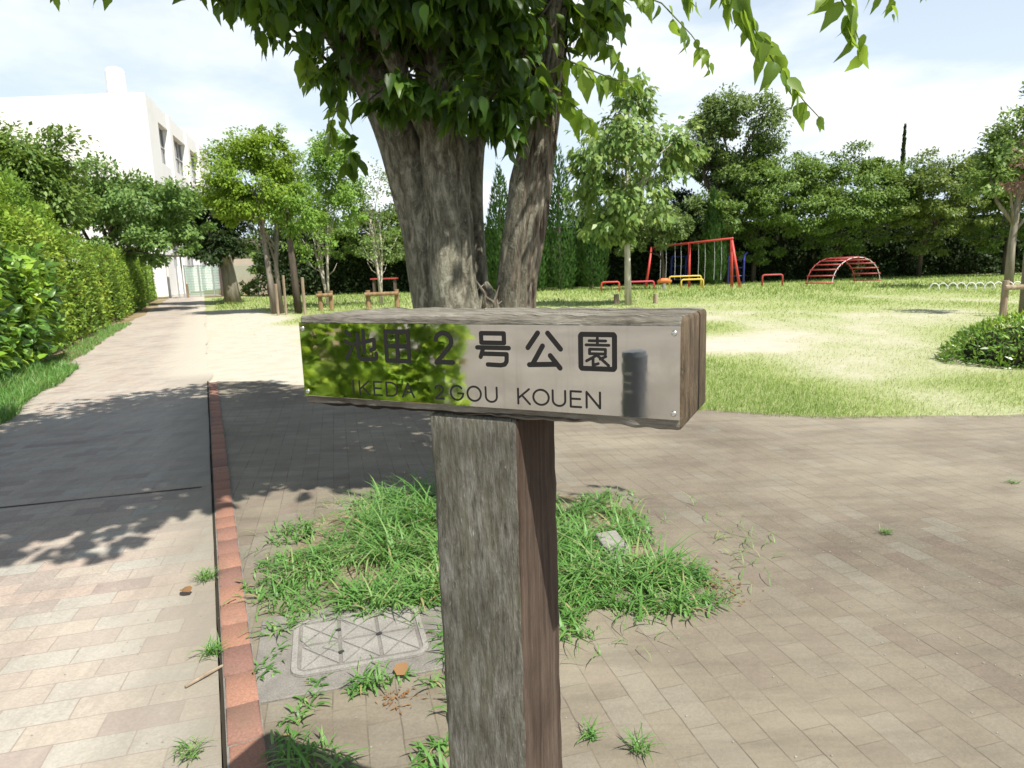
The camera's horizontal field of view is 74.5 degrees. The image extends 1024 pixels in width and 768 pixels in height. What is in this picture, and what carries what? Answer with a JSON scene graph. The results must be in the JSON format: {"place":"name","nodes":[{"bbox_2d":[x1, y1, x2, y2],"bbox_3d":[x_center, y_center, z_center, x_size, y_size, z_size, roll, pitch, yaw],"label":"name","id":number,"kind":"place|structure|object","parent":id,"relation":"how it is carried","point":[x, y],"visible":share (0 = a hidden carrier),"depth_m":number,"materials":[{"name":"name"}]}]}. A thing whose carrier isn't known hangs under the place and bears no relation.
{"place":"outdoors","nodes":[
{"label":"outdoors","id":0,"kind":"place"},
{"bbox_2d":[0,66,220,296],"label":"school building","id":1,"kind":"structure","parent":0,"point":[142,132],"depth_m":52.53,"materials":[{"name":"white concrete"}]},
{"bbox_2d":[158,128,165,164],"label":"window","id":2,"kind":"structure","parent":1,"relation":"in","point":[160,131],"depth_m":59.14,"materials":[{"name":"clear glass"}]},
{"bbox_2d":[173,246,177,264],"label":"window","id":3,"kind":"structure","parent":1,"relation":"in","point":[174,247],"depth_m":60.80,"materials":[{"name":"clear glass"}]},
{"bbox_2d":[173,139,183,175],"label":"window","id":4,"kind":"structure","parent":1,"relation":"in","point":[177,148],"depth_m":65.14,"materials":[{"name":"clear glass"}]},
{"bbox_2d":[186,256,193,264],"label":"window","id":5,"kind":"structure","parent":1,"relation":"in","point":[189,262],"depth_m":67.02,"materials":[{"name":"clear glass"}]},
{"bbox_2d":[190,154,196,184],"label":"window","id":6,"kind":"structure","parent":1,"relation":"in","point":[193,171],"depth_m":72.13,"materials":[{"name":"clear glass"}]},
{"bbox_2d":[0,293,221,767],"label":"path","id":7,"kind":"structure","parent":0,"point":[122,412],"depth_m":3.65,"materials":[{"name":"beige tile"}]},
{"bbox_2d":[0,486,201,507],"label":"path joint","id":8,"kind":"object","parent":7,"relation":"on","point":[98,497],"visible":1,"depth_m":4.69,"materials":[{"name":"brown"}]},
{"bbox_2d":[166,266,171,297],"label":"gate post","id":9,"kind":"object","parent":7,"relation":"on","point":[168,282],"visible":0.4,"depth_m":50.06,"materials":[{"name":"white metal"}]},
{"bbox_2d":[165,255,185,298],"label":"shelter","id":10,"kind":"object","parent":7,"relation":"on","point":[175,256],"visible":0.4,"depth_m":47.94,"materials":[{"name":"metal"}]},
{"bbox_2d":[180,586,191,591],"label":"dead leaf","id":11,"kind":"object","parent":7,"relation":"on","point":[187,589],"visible":1,"depth_m":3.22,"materials":[{"name":"brown plant"}]},
{"bbox_2d":[186,284,188,297],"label":"bollard","id":12,"kind":"object","parent":7,"relation":"on","point":[187,289],"visible":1,"depth_m":48.98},
{"bbox_2d":[167,733,214,764],"bbox_3d":[-1.016,1.150,2.125,0.161,0.054,0.139,-2,10,0],"label":"grass tuft","id":13,"kind":"object","parent":7,"relation":"on","point":[189,750],"visible":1,"depth_m":2.13,"materials":[{"name":"green plant"}]},
{"bbox_2d":[183,264,220,296],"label":"gate","id":14,"kind":"structure","parent":7,"relation":"on","point":[198,268],"depth_m":50.48,"materials":[{"name":"metal"}]},
{"bbox_2d":[184,664,222,687],"bbox_3d":[-1.160,1.100,2.543,0.016,0.019,0.156,5,12,33],"label":"twig","id":15,"kind":"object","parent":7,"relation":"on","point":[205,674],"visible":1,"depth_m":2.54,"materials":[{"name":"beige wood"}]},
{"bbox_2d":[190,566,222,583],"bbox_3d":[-1.521,0.945,3.350,0.209,0.069,0.203,-2,10,0],"label":"grass tuft","id":16,"kind":"object","parent":7,"relation":"on","point":[206,574],"visible":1,"depth_m":3.37,"materials":[{"name":"green plant"}]},
{"bbox_2d":[186,633,232,659],"bbox_3d":[-1.194,1.046,2.701,0.207,0.070,0.151,-2,10,0],"label":"grass tuft","id":17,"kind":"object","parent":7,"relation":"on","point":[210,648],"visible":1,"depth_m":2.70,"materials":[{"name":"green plant"}]},
{"bbox_2d":[207,381,226,767],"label":"gutter","id":18,"kind":"object","parent":7,"relation":"on","point":[223,728],"visible":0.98,"depth_m":2.91,"materials":[{"name":"grey concrete"}]},
{"bbox_2d":[29,282,267,365],"bbox_3d":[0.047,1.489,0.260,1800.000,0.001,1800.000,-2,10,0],"label":"ground","id":19,"kind":"structure","parent":0,"point":[155,303],"depth_m":26.97,"materials":[{"name":"soil"}]},
{"bbox_2d":[0,226,69,383],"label":"broadleaf shrub","id":20,"kind":"object","parent":19,"relation":"on","point":[37,291],"visible":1,"depth_m":11.03,"materials":[{"name":"green plant"}]},
{"bbox_2d":[0,167,82,361],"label":"tall hedge","id":21,"kind":"object","parent":19,"relation":"on","point":[7,192],"visible":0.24,"depth_m":14.46,"materials":[{"name":"green plant"}]},
{"bbox_2d":[0,112,104,239],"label":"dense tree","id":22,"kind":"object","parent":19,"relation":"on","point":[46,174],"visible":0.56,"depth_m":21.04,"materials":[{"name":"green plant"}]},
{"bbox_2d":[0,321,131,424],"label":"verge grass","id":23,"kind":"structure","parent":19,"relation":"on","point":[24,384],"depth_m":10.01,"materials":[{"name":"green plant"}]},
{"bbox_2d":[0,200,149,360],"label":"hedge","id":24,"kind":"object","parent":19,"relation":"on","point":[105,295],"visible":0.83,"depth_m":18.72,"materials":[{"name":"green plant"}]},
{"bbox_2d":[119,263,157,302],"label":"green hedge","id":25,"kind":"object","parent":19,"relation":"on","point":[150,288],"visible":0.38,"depth_m":43.29,"materials":[{"name":"green plant"}]},
{"bbox_2d":[88,174,193,266],"bbox_3d":[-20.429,-7.838,36.851,7.233,7.116,4.904,5,12,36],"label":"slanting tree","id":26,"kind":"object","parent":19,"relation":"on","point":[143,259],"visible":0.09,"depth_m":35.94,"materials":[{"name":"green plant"}]},
{"bbox_2d":[65,153,217,269],"bbox_3d":[-17.184,-6.644,29.564,7.223,7.034,4.912,-2,10,0],"label":"feathery tree","id":27,"kind":"object","parent":19,"relation":"on","point":[161,200],"visible":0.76,"depth_m":29.01,"materials":[{"name":"green plant"}]},
{"bbox_2d":[218,267,223,295],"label":"gate post","id":28,"kind":"object","parent":19,"relation":"on","point":[221,284],"visible":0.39,"depth_m":50.06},
{"bbox_2d":[208,382,268,767],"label":"kerb","id":29,"kind":"structure","parent":19,"relation":"on","point":[243,719],"depth_m":2.85,"materials":[{"name":"brick"}]},
{"bbox_2d":[239,277,261,295],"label":"shrub","id":30,"kind":"object","parent":19,"relation":"on","point":[247,287],"visible":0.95,"depth_m":49.50,"materials":[{"name":"green plant"}]},
{"bbox_2d":[234,264,266,294],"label":"fence","id":31,"kind":"object","parent":19,"relation":"on","point":[240,273],"visible":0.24,"depth_m":50.65,"materials":[{"name":"metal"}]},
{"bbox_2d":[234,210,348,282],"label":"background tree","id":32,"kind":"object","parent":19,"relation":"on","point":[252,269],"visible":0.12,"depth_m":47.30,"materials":[{"name":"green plant"}]},
{"bbox_2d":[900,123,907,176],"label":"spire conifer","id":33,"kind":"object","parent":19,"relation":"on","point":[903,149],"visible":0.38,"depth_m":48.87,"materials":[{"name":"green plant"}]},
{"bbox_2d":[233,238,267,293],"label":"beige house","id":34,"kind":"structure","parent":0,"point":[243,262],"depth_m":55.12,"materials":[{"name":"beige paint"}]},
{"bbox_2d":[0,0,1023,237],"label":"sky","id":35,"kind":"structure","parent":0,"point":[946,70],"materials":[{"name":"white"}]},
{"bbox_2d":[204,272,1023,418],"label":"lawn","id":36,"kind":"structure","parent":0,"point":[247,360],"depth_m":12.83,"materials":[{"name":"green plant"}]},
{"bbox_2d":[171,180,266,303],"bbox_3d":[-16.105,-7.651,36.366,5.686,6.626,5.759,-2,10,0],"label":"dark tree","id":37,"kind":"object","parent":36,"relation":"on","point":[221,244],"visible":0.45,"depth_m":35.35,"materials":[{"name":"green plant"}]},
{"bbox_2d":[180,121,305,313],"bbox_3d":[-9.766,-6.179,25.525,4.244,7.031,4.261,-2,10,0],"label":"round tree","id":38,"kind":"object","parent":36,"relation":"on","point":[248,202],"visible":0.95,"depth_m":24.68,"materials":[{"name":"green plant"}]},
{"bbox_2d":[274,284,279,315],"bbox_3d":[-8.652,-3.083,24.792,0.110,1.200,0.105,-2,10,0],"label":"stake","id":39,"kind":"object","parent":36,"relation":"on","point":[276,299],"visible":0.85,"depth_m":24.75,"materials":[{"name":"brown wood"}]},
{"bbox_2d":[282,275,287,314],"bbox_3d":[-8.459,-3.288,25.062,0.100,1.500,0.095,-2,10,0],"label":"stake","id":40,"kind":"object","parent":36,"relation":"on","point":[284,294],"visible":0.85,"depth_m":25.03,"materials":[{"name":"brown wood"}]},
{"bbox_2d":[259,182,331,313],"bbox_3d":[-8.124,-5.085,25.346,2.423,4.830,2.352,1,10,16],"label":"dark trunk tree","id":41,"kind":"object","parent":36,"relation":"on","point":[310,219],"visible":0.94,"depth_m":25.00,"materials":[{"name":"green plant"}]},
{"bbox_2d":[301,277,306,313],"bbox_3d":[-7.727,-3.245,24.972,0.120,1.400,0.114,-2,10,0],"label":"stake","id":42,"kind":"object","parent":36,"relation":"on","point":[303,296],"visible":0.85,"depth_m":24.93,"materials":[{"name":"brown wood"}]},
{"bbox_2d":[316,291,333,310],"bbox_3d":[-7.415,-3.272,26.730,0.637,0.830,0.302,-4,10,-11],"label":"tree support","id":43,"kind":"object","parent":36,"relation":"on","point":[320,294],"visible":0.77,"depth_m":26.69,"materials":[{"name":"brown wood"}]},
{"bbox_2d":[286,129,373,307],"bbox_3d":[-7.706,-6.960,28.618,3.775,7.381,3.181,-2,10,0],"label":"white stemmed tree","id":44,"kind":"object","parent":36,"relation":"on","point":[343,195],"visible":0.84,"depth_m":28.12,"materials":[{"name":"green plant"}]},
{"bbox_2d":[320,203,405,261],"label":"bushy tree","id":45,"kind":"object","parent":36,"relation":"on","point":[351,234],"visible":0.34,"depth_m":43.47,"materials":[{"name":"green plant"}]},
{"bbox_2d":[352,158,404,304],"bbox_3d":[-5.581,-6.674,29.583,3.006,6.362,2.794,-2,10,0],"label":"sparse white stemmed tree","id":46,"kind":"object","parent":36,"relation":"on","point":[378,261],"visible":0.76,"depth_m":29.65,"materials":[{"name":"green plant"}]},
{"bbox_2d":[364,289,399,308],"bbox_3d":[-5.263,-3.423,27.318,1.366,0.790,0.337,-3,10,-6],"label":"tree support","id":47,"kind":"object","parent":36,"relation":"on","point":[368,293],"visible":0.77,"depth_m":27.22,"materials":[{"name":"brown wood"}]},
{"bbox_2d":[370,277,397,296],"bbox_3d":[-7.382,-5.606,39.078,1.500,1.085,0.700,-2,10,0],"label":"picnic table","id":48,"kind":"object","parent":36,"relation":"on","point":[374,283],"visible":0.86,"depth_m":38.83,"materials":[{"name":"red paint"}]},
{"bbox_2d":[484,163,507,289],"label":"conifer","id":49,"kind":"object","parent":36,"relation":"on","point":[495,234],"visible":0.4,"depth_m":40.37,"materials":[{"name":"green plant"}]},
{"bbox_2d":[537,225,551,288],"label":"conifer","id":50,"kind":"object","parent":36,"relation":"on","point":[543,281],"visible":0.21,"depth_m":39.38,"materials":[{"name":"green plant"}]},
{"bbox_2d":[541,144,582,289],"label":"conifer","id":51,"kind":"object","parent":36,"relation":"on","point":[562,278],"visible":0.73,"depth_m":39.60,"materials":[{"name":"green plant"}]},
{"bbox_2d":[574,185,609,288],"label":"conifer","id":52,"kind":"object","parent":36,"relation":"on","point":[592,274],"visible":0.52,"depth_m":40.65,"materials":[{"name":"green plant"}]},
{"bbox_2d":[601,281,619,291],"bbox_3d":[5.287,-5.228,36.169,1.038,0.584,0.090,-2,10,0],"label":"guard rail","id":53,"kind":"object","parent":36,"relation":"on","point":[618,282],"visible":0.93,"depth_m":36.10,"materials":[{"name":"red metal"}]},
{"bbox_2d":[614,294,618,303],"bbox_3d":[3.921,-3.162,25.254,0.220,0.410,0.209,-2,10,0],"label":"stake","id":54,"kind":"object","parent":36,"relation":"on","point":[616,298],"visible":0.85,"depth_m":25.16,"materials":[{"name":"brown wood"}]},
{"bbox_2d":[559,67,713,304],"bbox_3d":[4.132,-6.769,23.577,4.801,7.978,4.108,-8,12,-33],"label":"slender tree","id":55,"kind":"object","parent":36,"relation":"on","point":[623,144],"visible":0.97,"depth_m":22.86,"materials":[{"name":"green plant"}]},
{"bbox_2d":[250,199,1023,296],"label":"evergreen hedge","id":56,"kind":"object","parent":36,"relation":"on","point":[351,274],"visible":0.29,"depth_m":45.88,"materials":[{"name":"green plant"}]},
{"bbox_2d":[631,280,654,288],"bbox_3d":[6.984,-5.348,36.665,1.588,0.544,0.090,-2,10,0],"label":"guard rail","id":57,"kind":"object","parent":36,"relation":"on","point":[645,281],"visible":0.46,"depth_m":36.60,"materials":[{"name":"red metal"}]},
{"bbox_2d":[579,169,708,285],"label":"shaded tree","id":58,"kind":"object","parent":36,"relation":"on","point":[679,197],"visible":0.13,"depth_m":42.66,"materials":[{"name":"green plant"}]},
{"bbox_2d":[613,201,694,283],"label":"round green tree","id":59,"kind":"object","parent":36,"relation":"on","point":[678,230],"visible":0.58,"depth_m":36.66,"materials":[{"name":"green plant"}]},
{"bbox_2d":[653,293,657,303],"bbox_3d":[5.303,-3.138,24.860,0.180,0.410,0.171,-2,10,0],"label":"stake","id":60,"kind":"object","parent":36,"relation":"on","point":[655,298],"visible":0.85,"depth_m":24.79,"materials":[{"name":"brown wood"}]},
{"bbox_2d":[657,278,671,289],"bbox_3d":[8.204,-5.375,36.261,0.794,0.654,0.400,-2,10,0],"label":"stool","id":61,"kind":"object","parent":36,"relation":"on","point":[664,281],"visible":0.98,"depth_m":36.15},
{"bbox_2d":[668,275,701,287],"bbox_3d":[9.577,-5.632,37.239,1.838,0.744,0.090,-2,10,0],"label":"guard rail","id":62,"kind":"object","parent":36,"relation":"on","point":[687,276],"visible":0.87,"depth_m":37.16,"materials":[{"name":"yellow metal"}]},
{"bbox_2d":[680,278,703,289],"bbox_3d":[9.391,-5.184,35.083,1.238,0.614,0.090,-2,10,0],"label":"guard rail","id":63,"kind":"object","parent":36,"relation":"on","point":[692,279],"visible":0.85,"depth_m":35.02,"materials":[{"name":"yellow metal"}]},
{"bbox_2d":[645,237,740,286],"bbox_3d":[10.223,-6.976,39.194,0.730,2.715,7.761,-8,12,-31],"label":"swing set","id":64,"kind":"object","parent":36,"relation":"on","point":[732,252],"visible":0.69,"depth_m":37.35,"materials":[{"name":"red paint"}]},
{"bbox_2d":[670,252,747,284],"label":"climbing frame","id":65,"kind":"object","parent":36,"relation":"on","point":[728,267],"visible":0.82,"depth_m":41.60,"materials":[{"name":"blue paint"}]},
{"bbox_2d":[697,186,728,284],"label":"conifer","id":66,"kind":"object","parent":36,"relation":"on","point":[713,229],"visible":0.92,"depth_m":40.15,"materials":[{"name":"green plant"}]},
{"bbox_2d":[679,82,792,282],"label":"tall tree","id":67,"kind":"object","parent":36,"relation":"on","point":[719,118],"visible":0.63,"depth_m":41.13,"materials":[{"name":"green plant"}]},
{"bbox_2d":[761,274,783,285],"bbox_3d":[14.178,-5.646,36.653,1.188,0.684,0.090,-2,10,0],"label":"guard rail","id":68,"kind":"object","parent":36,"relation":"on","point":[771,275],"visible":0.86,"depth_m":36.59,"materials":[{"name":"red metal"}]},
{"bbox_2d":[702,141,854,281],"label":"wide tree","id":69,"kind":"object","parent":36,"relation":"on","point":[796,184],"visible":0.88,"depth_m":40.37,"materials":[{"name":"green plant"}]},
{"bbox_2d":[805,256,880,284],"bbox_3d":[17.569,-5.981,35.598,4.473,1.454,1.316,-7,11,-28],"label":"arched ladder","id":70,"kind":"object","parent":36,"relation":"on","point":[841,258],"visible":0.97,"depth_m":35.28,"materials":[{"name":"red metal"}]},
{"bbox_2d":[798,139,933,279],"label":"wide tree","id":71,"kind":"object","parent":36,"relation":"on","point":[870,200],"visible":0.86,"depth_m":40.30,"materials":[{"name":"green plant"}]},
{"bbox_2d":[886,146,1023,277],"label":"yellowish tree","id":72,"kind":"object","parent":36,"relation":"on","point":[953,205],"visible":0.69,"depth_m":39.88,"materials":[{"name":"green plant"}]},
{"bbox_2d":[929,281,1020,290],"bbox_3d":[19.086,-3.893,26.657,4.577,0.319,0.088,1,10,16],"label":"hoop fence","id":73,"kind":"object","parent":36,"relation":"on","point":[969,283],"visible":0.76,"depth_m":26.88,"materials":[{"name":"metal"}]},
{"bbox_2d":[933,310,1023,369],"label":"clipped bush","id":74,"kind":"object","parent":36,"relation":"on","point":[1002,346],"visible":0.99,"depth_m":9.14,"materials":[{"name":"green plant"}]},
{"bbox_2d":[954,81,1023,284],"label":"tree","id":75,"kind":"object","parent":36,"relation":"on","point":[991,172],"visible":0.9,"depth_m":27.89,"materials":[{"name":"green plant"}]},
{"bbox_2d":[958,132,1023,274],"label":"broad tree","id":76,"kind":"object","parent":36,"relation":"on","point":[993,245],"visible":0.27,"depth_m":41.88,"materials":[{"name":"green plant"}]},
{"bbox_2d":[999,140,1023,313],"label":"brown leaved tree","id":77,"kind":"object","parent":36,"relation":"on","point":[1007,187],"visible":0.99,"depth_m":15.85,"materials":[{"name":"green plant"}]},
{"bbox_2d":[999,280,1023,315],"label":"wooden stake","id":78,"kind":"object","parent":36,"relation":"on","point":[1006,287],"visible":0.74,"depth_m":15.61,"materials":[{"name":"brown wood"}]},
{"bbox_2d":[217,381,1023,767],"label":"plaza","id":79,"kind":"structure","parent":0,"point":[755,681],"depth_m":3.12,"materials":[{"name":"beige tile"}]},
{"bbox_2d":[255,591,444,703],"bbox_3d":[-0.627,1.059,2.769,0.800,0.044,0.620,-5,10,-15],"label":"manhole cover","id":80,"kind":"object","parent":79,"relation":"on","point":[377,636],"visible":0.8,"depth_m":2.69,"materials":[{"name":"concrete"}]},
{"bbox_2d":[375,685,427,713],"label":"dry litter","id":81,"kind":"object","parent":79,"relation":"on","point":[393,697],"visible":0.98,"depth_m":2.38,"materials":[{"name":"brown plant"}]},
{"bbox_2d":[281,494,655,603],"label":"planting soil","id":82,"kind":"structure","parent":79,"relation":"on","point":[331,519],"depth_m":3.69,"materials":[{"name":"brown soil"}]},
{"bbox_2d":[50,0,921,429],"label":"broadleaf tree","id":83,"kind":"object","parent":82,"relation":"on","point":[492,72],"visible":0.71,"depth_m":3.54,"materials":[{"name":"green plant"}]},
{"bbox_2d":[595,530,627,561],"bbox_3d":[0.522,0.852,3.537,0.124,0.075,0.252,-3,10,-7],"label":"rock","id":84,"kind":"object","parent":82,"relation":"on","point":[615,535],"depth_m":3.51,"materials":[{"name":"grey stone"}]},
{"bbox_2d":[222,466,733,767],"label":"weeds","id":85,"kind":"object","parent":79,"relation":"on","point":[414,506],"visible":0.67,"depth_m":3.22,"materials":[{"name":"green plant"}]},
{"bbox_2d":[394,662,407,674],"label":"dead leaf","id":86,"kind":"object","parent":85,"relation":"on","point":[400,668],"visible":1,"depth_m":2.52,"materials":[{"name":"brown plant"}]},
{"bbox_2d":[299,306,706,767],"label":"park sign","id":87,"kind":"object","parent":79,"relation":"on","point":[498,392],"visible":1,"depth_m":1.03,"materials":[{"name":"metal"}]},
{"bbox_2d":[238,488,778,672],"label":"creeping weeds","id":88,"kind":"object","parent":79,"relation":"on","point":[599,652],"visible":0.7,"depth_m":3.04,"materials":[{"name":"green plant"}]},
{"bbox_2d":[17,394,1021,767],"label":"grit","id":89,"kind":"object","parent":79,"relation":"on","point":[645,594],"visible":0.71,"depth_m":3.44,"materials":[{"name":"gravel"}]},
{"bbox_2d":[577,713,607,742],"bbox_3d":[0.268,1.101,2.156,0.117,0.058,0.135,0,10,9],"label":"grass tuft","id":90,"kind":"object","parent":79,"relation":"on","point":[591,733],"visible":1,"depth_m":2.15,"materials":[{"name":"green plant"}]},
{"bbox_2d":[620,719,670,764],"bbox_3d":[0.400,1.103,2.081,0.143,0.072,0.183,-8,12,-33],"label":"grass tuft","id":91,"kind":"object","parent":79,"relation":"on","point":[636,745],"visible":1,"depth_m":2.08,"materials":[{"name":"green plant"}]},
{"bbox_2d":[688,582,735,603],"bbox_3d":[0.890,0.935,3.013,0.237,0.052,0.152,4,12,31],"label":"grass tuft","id":92,"kind":"object","parent":79,"relation":"on","point":[712,595],"visible":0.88,"depth_m":3.01,"materials":[{"name":"green plant"}]},
{"bbox_2d":[684,555,753,604],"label":"dry litter","id":93,"kind":"object","parent":79,"relation":"on","point":[732,589],"visible":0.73,"depth_m":3.12,"materials":[{"name":"brown plant"}]},
{"bbox_2d":[878,524,895,534],"bbox_3d":[2.038,0.790,3.653,0.113,0.047,0.093,4,12,32],"label":"grass tuft","id":94,"kind":"object","parent":79,"relation":"on","point":[885,531],"visible":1,"depth_m":3.66,"materials":[{"name":"green plant"}]}
]}

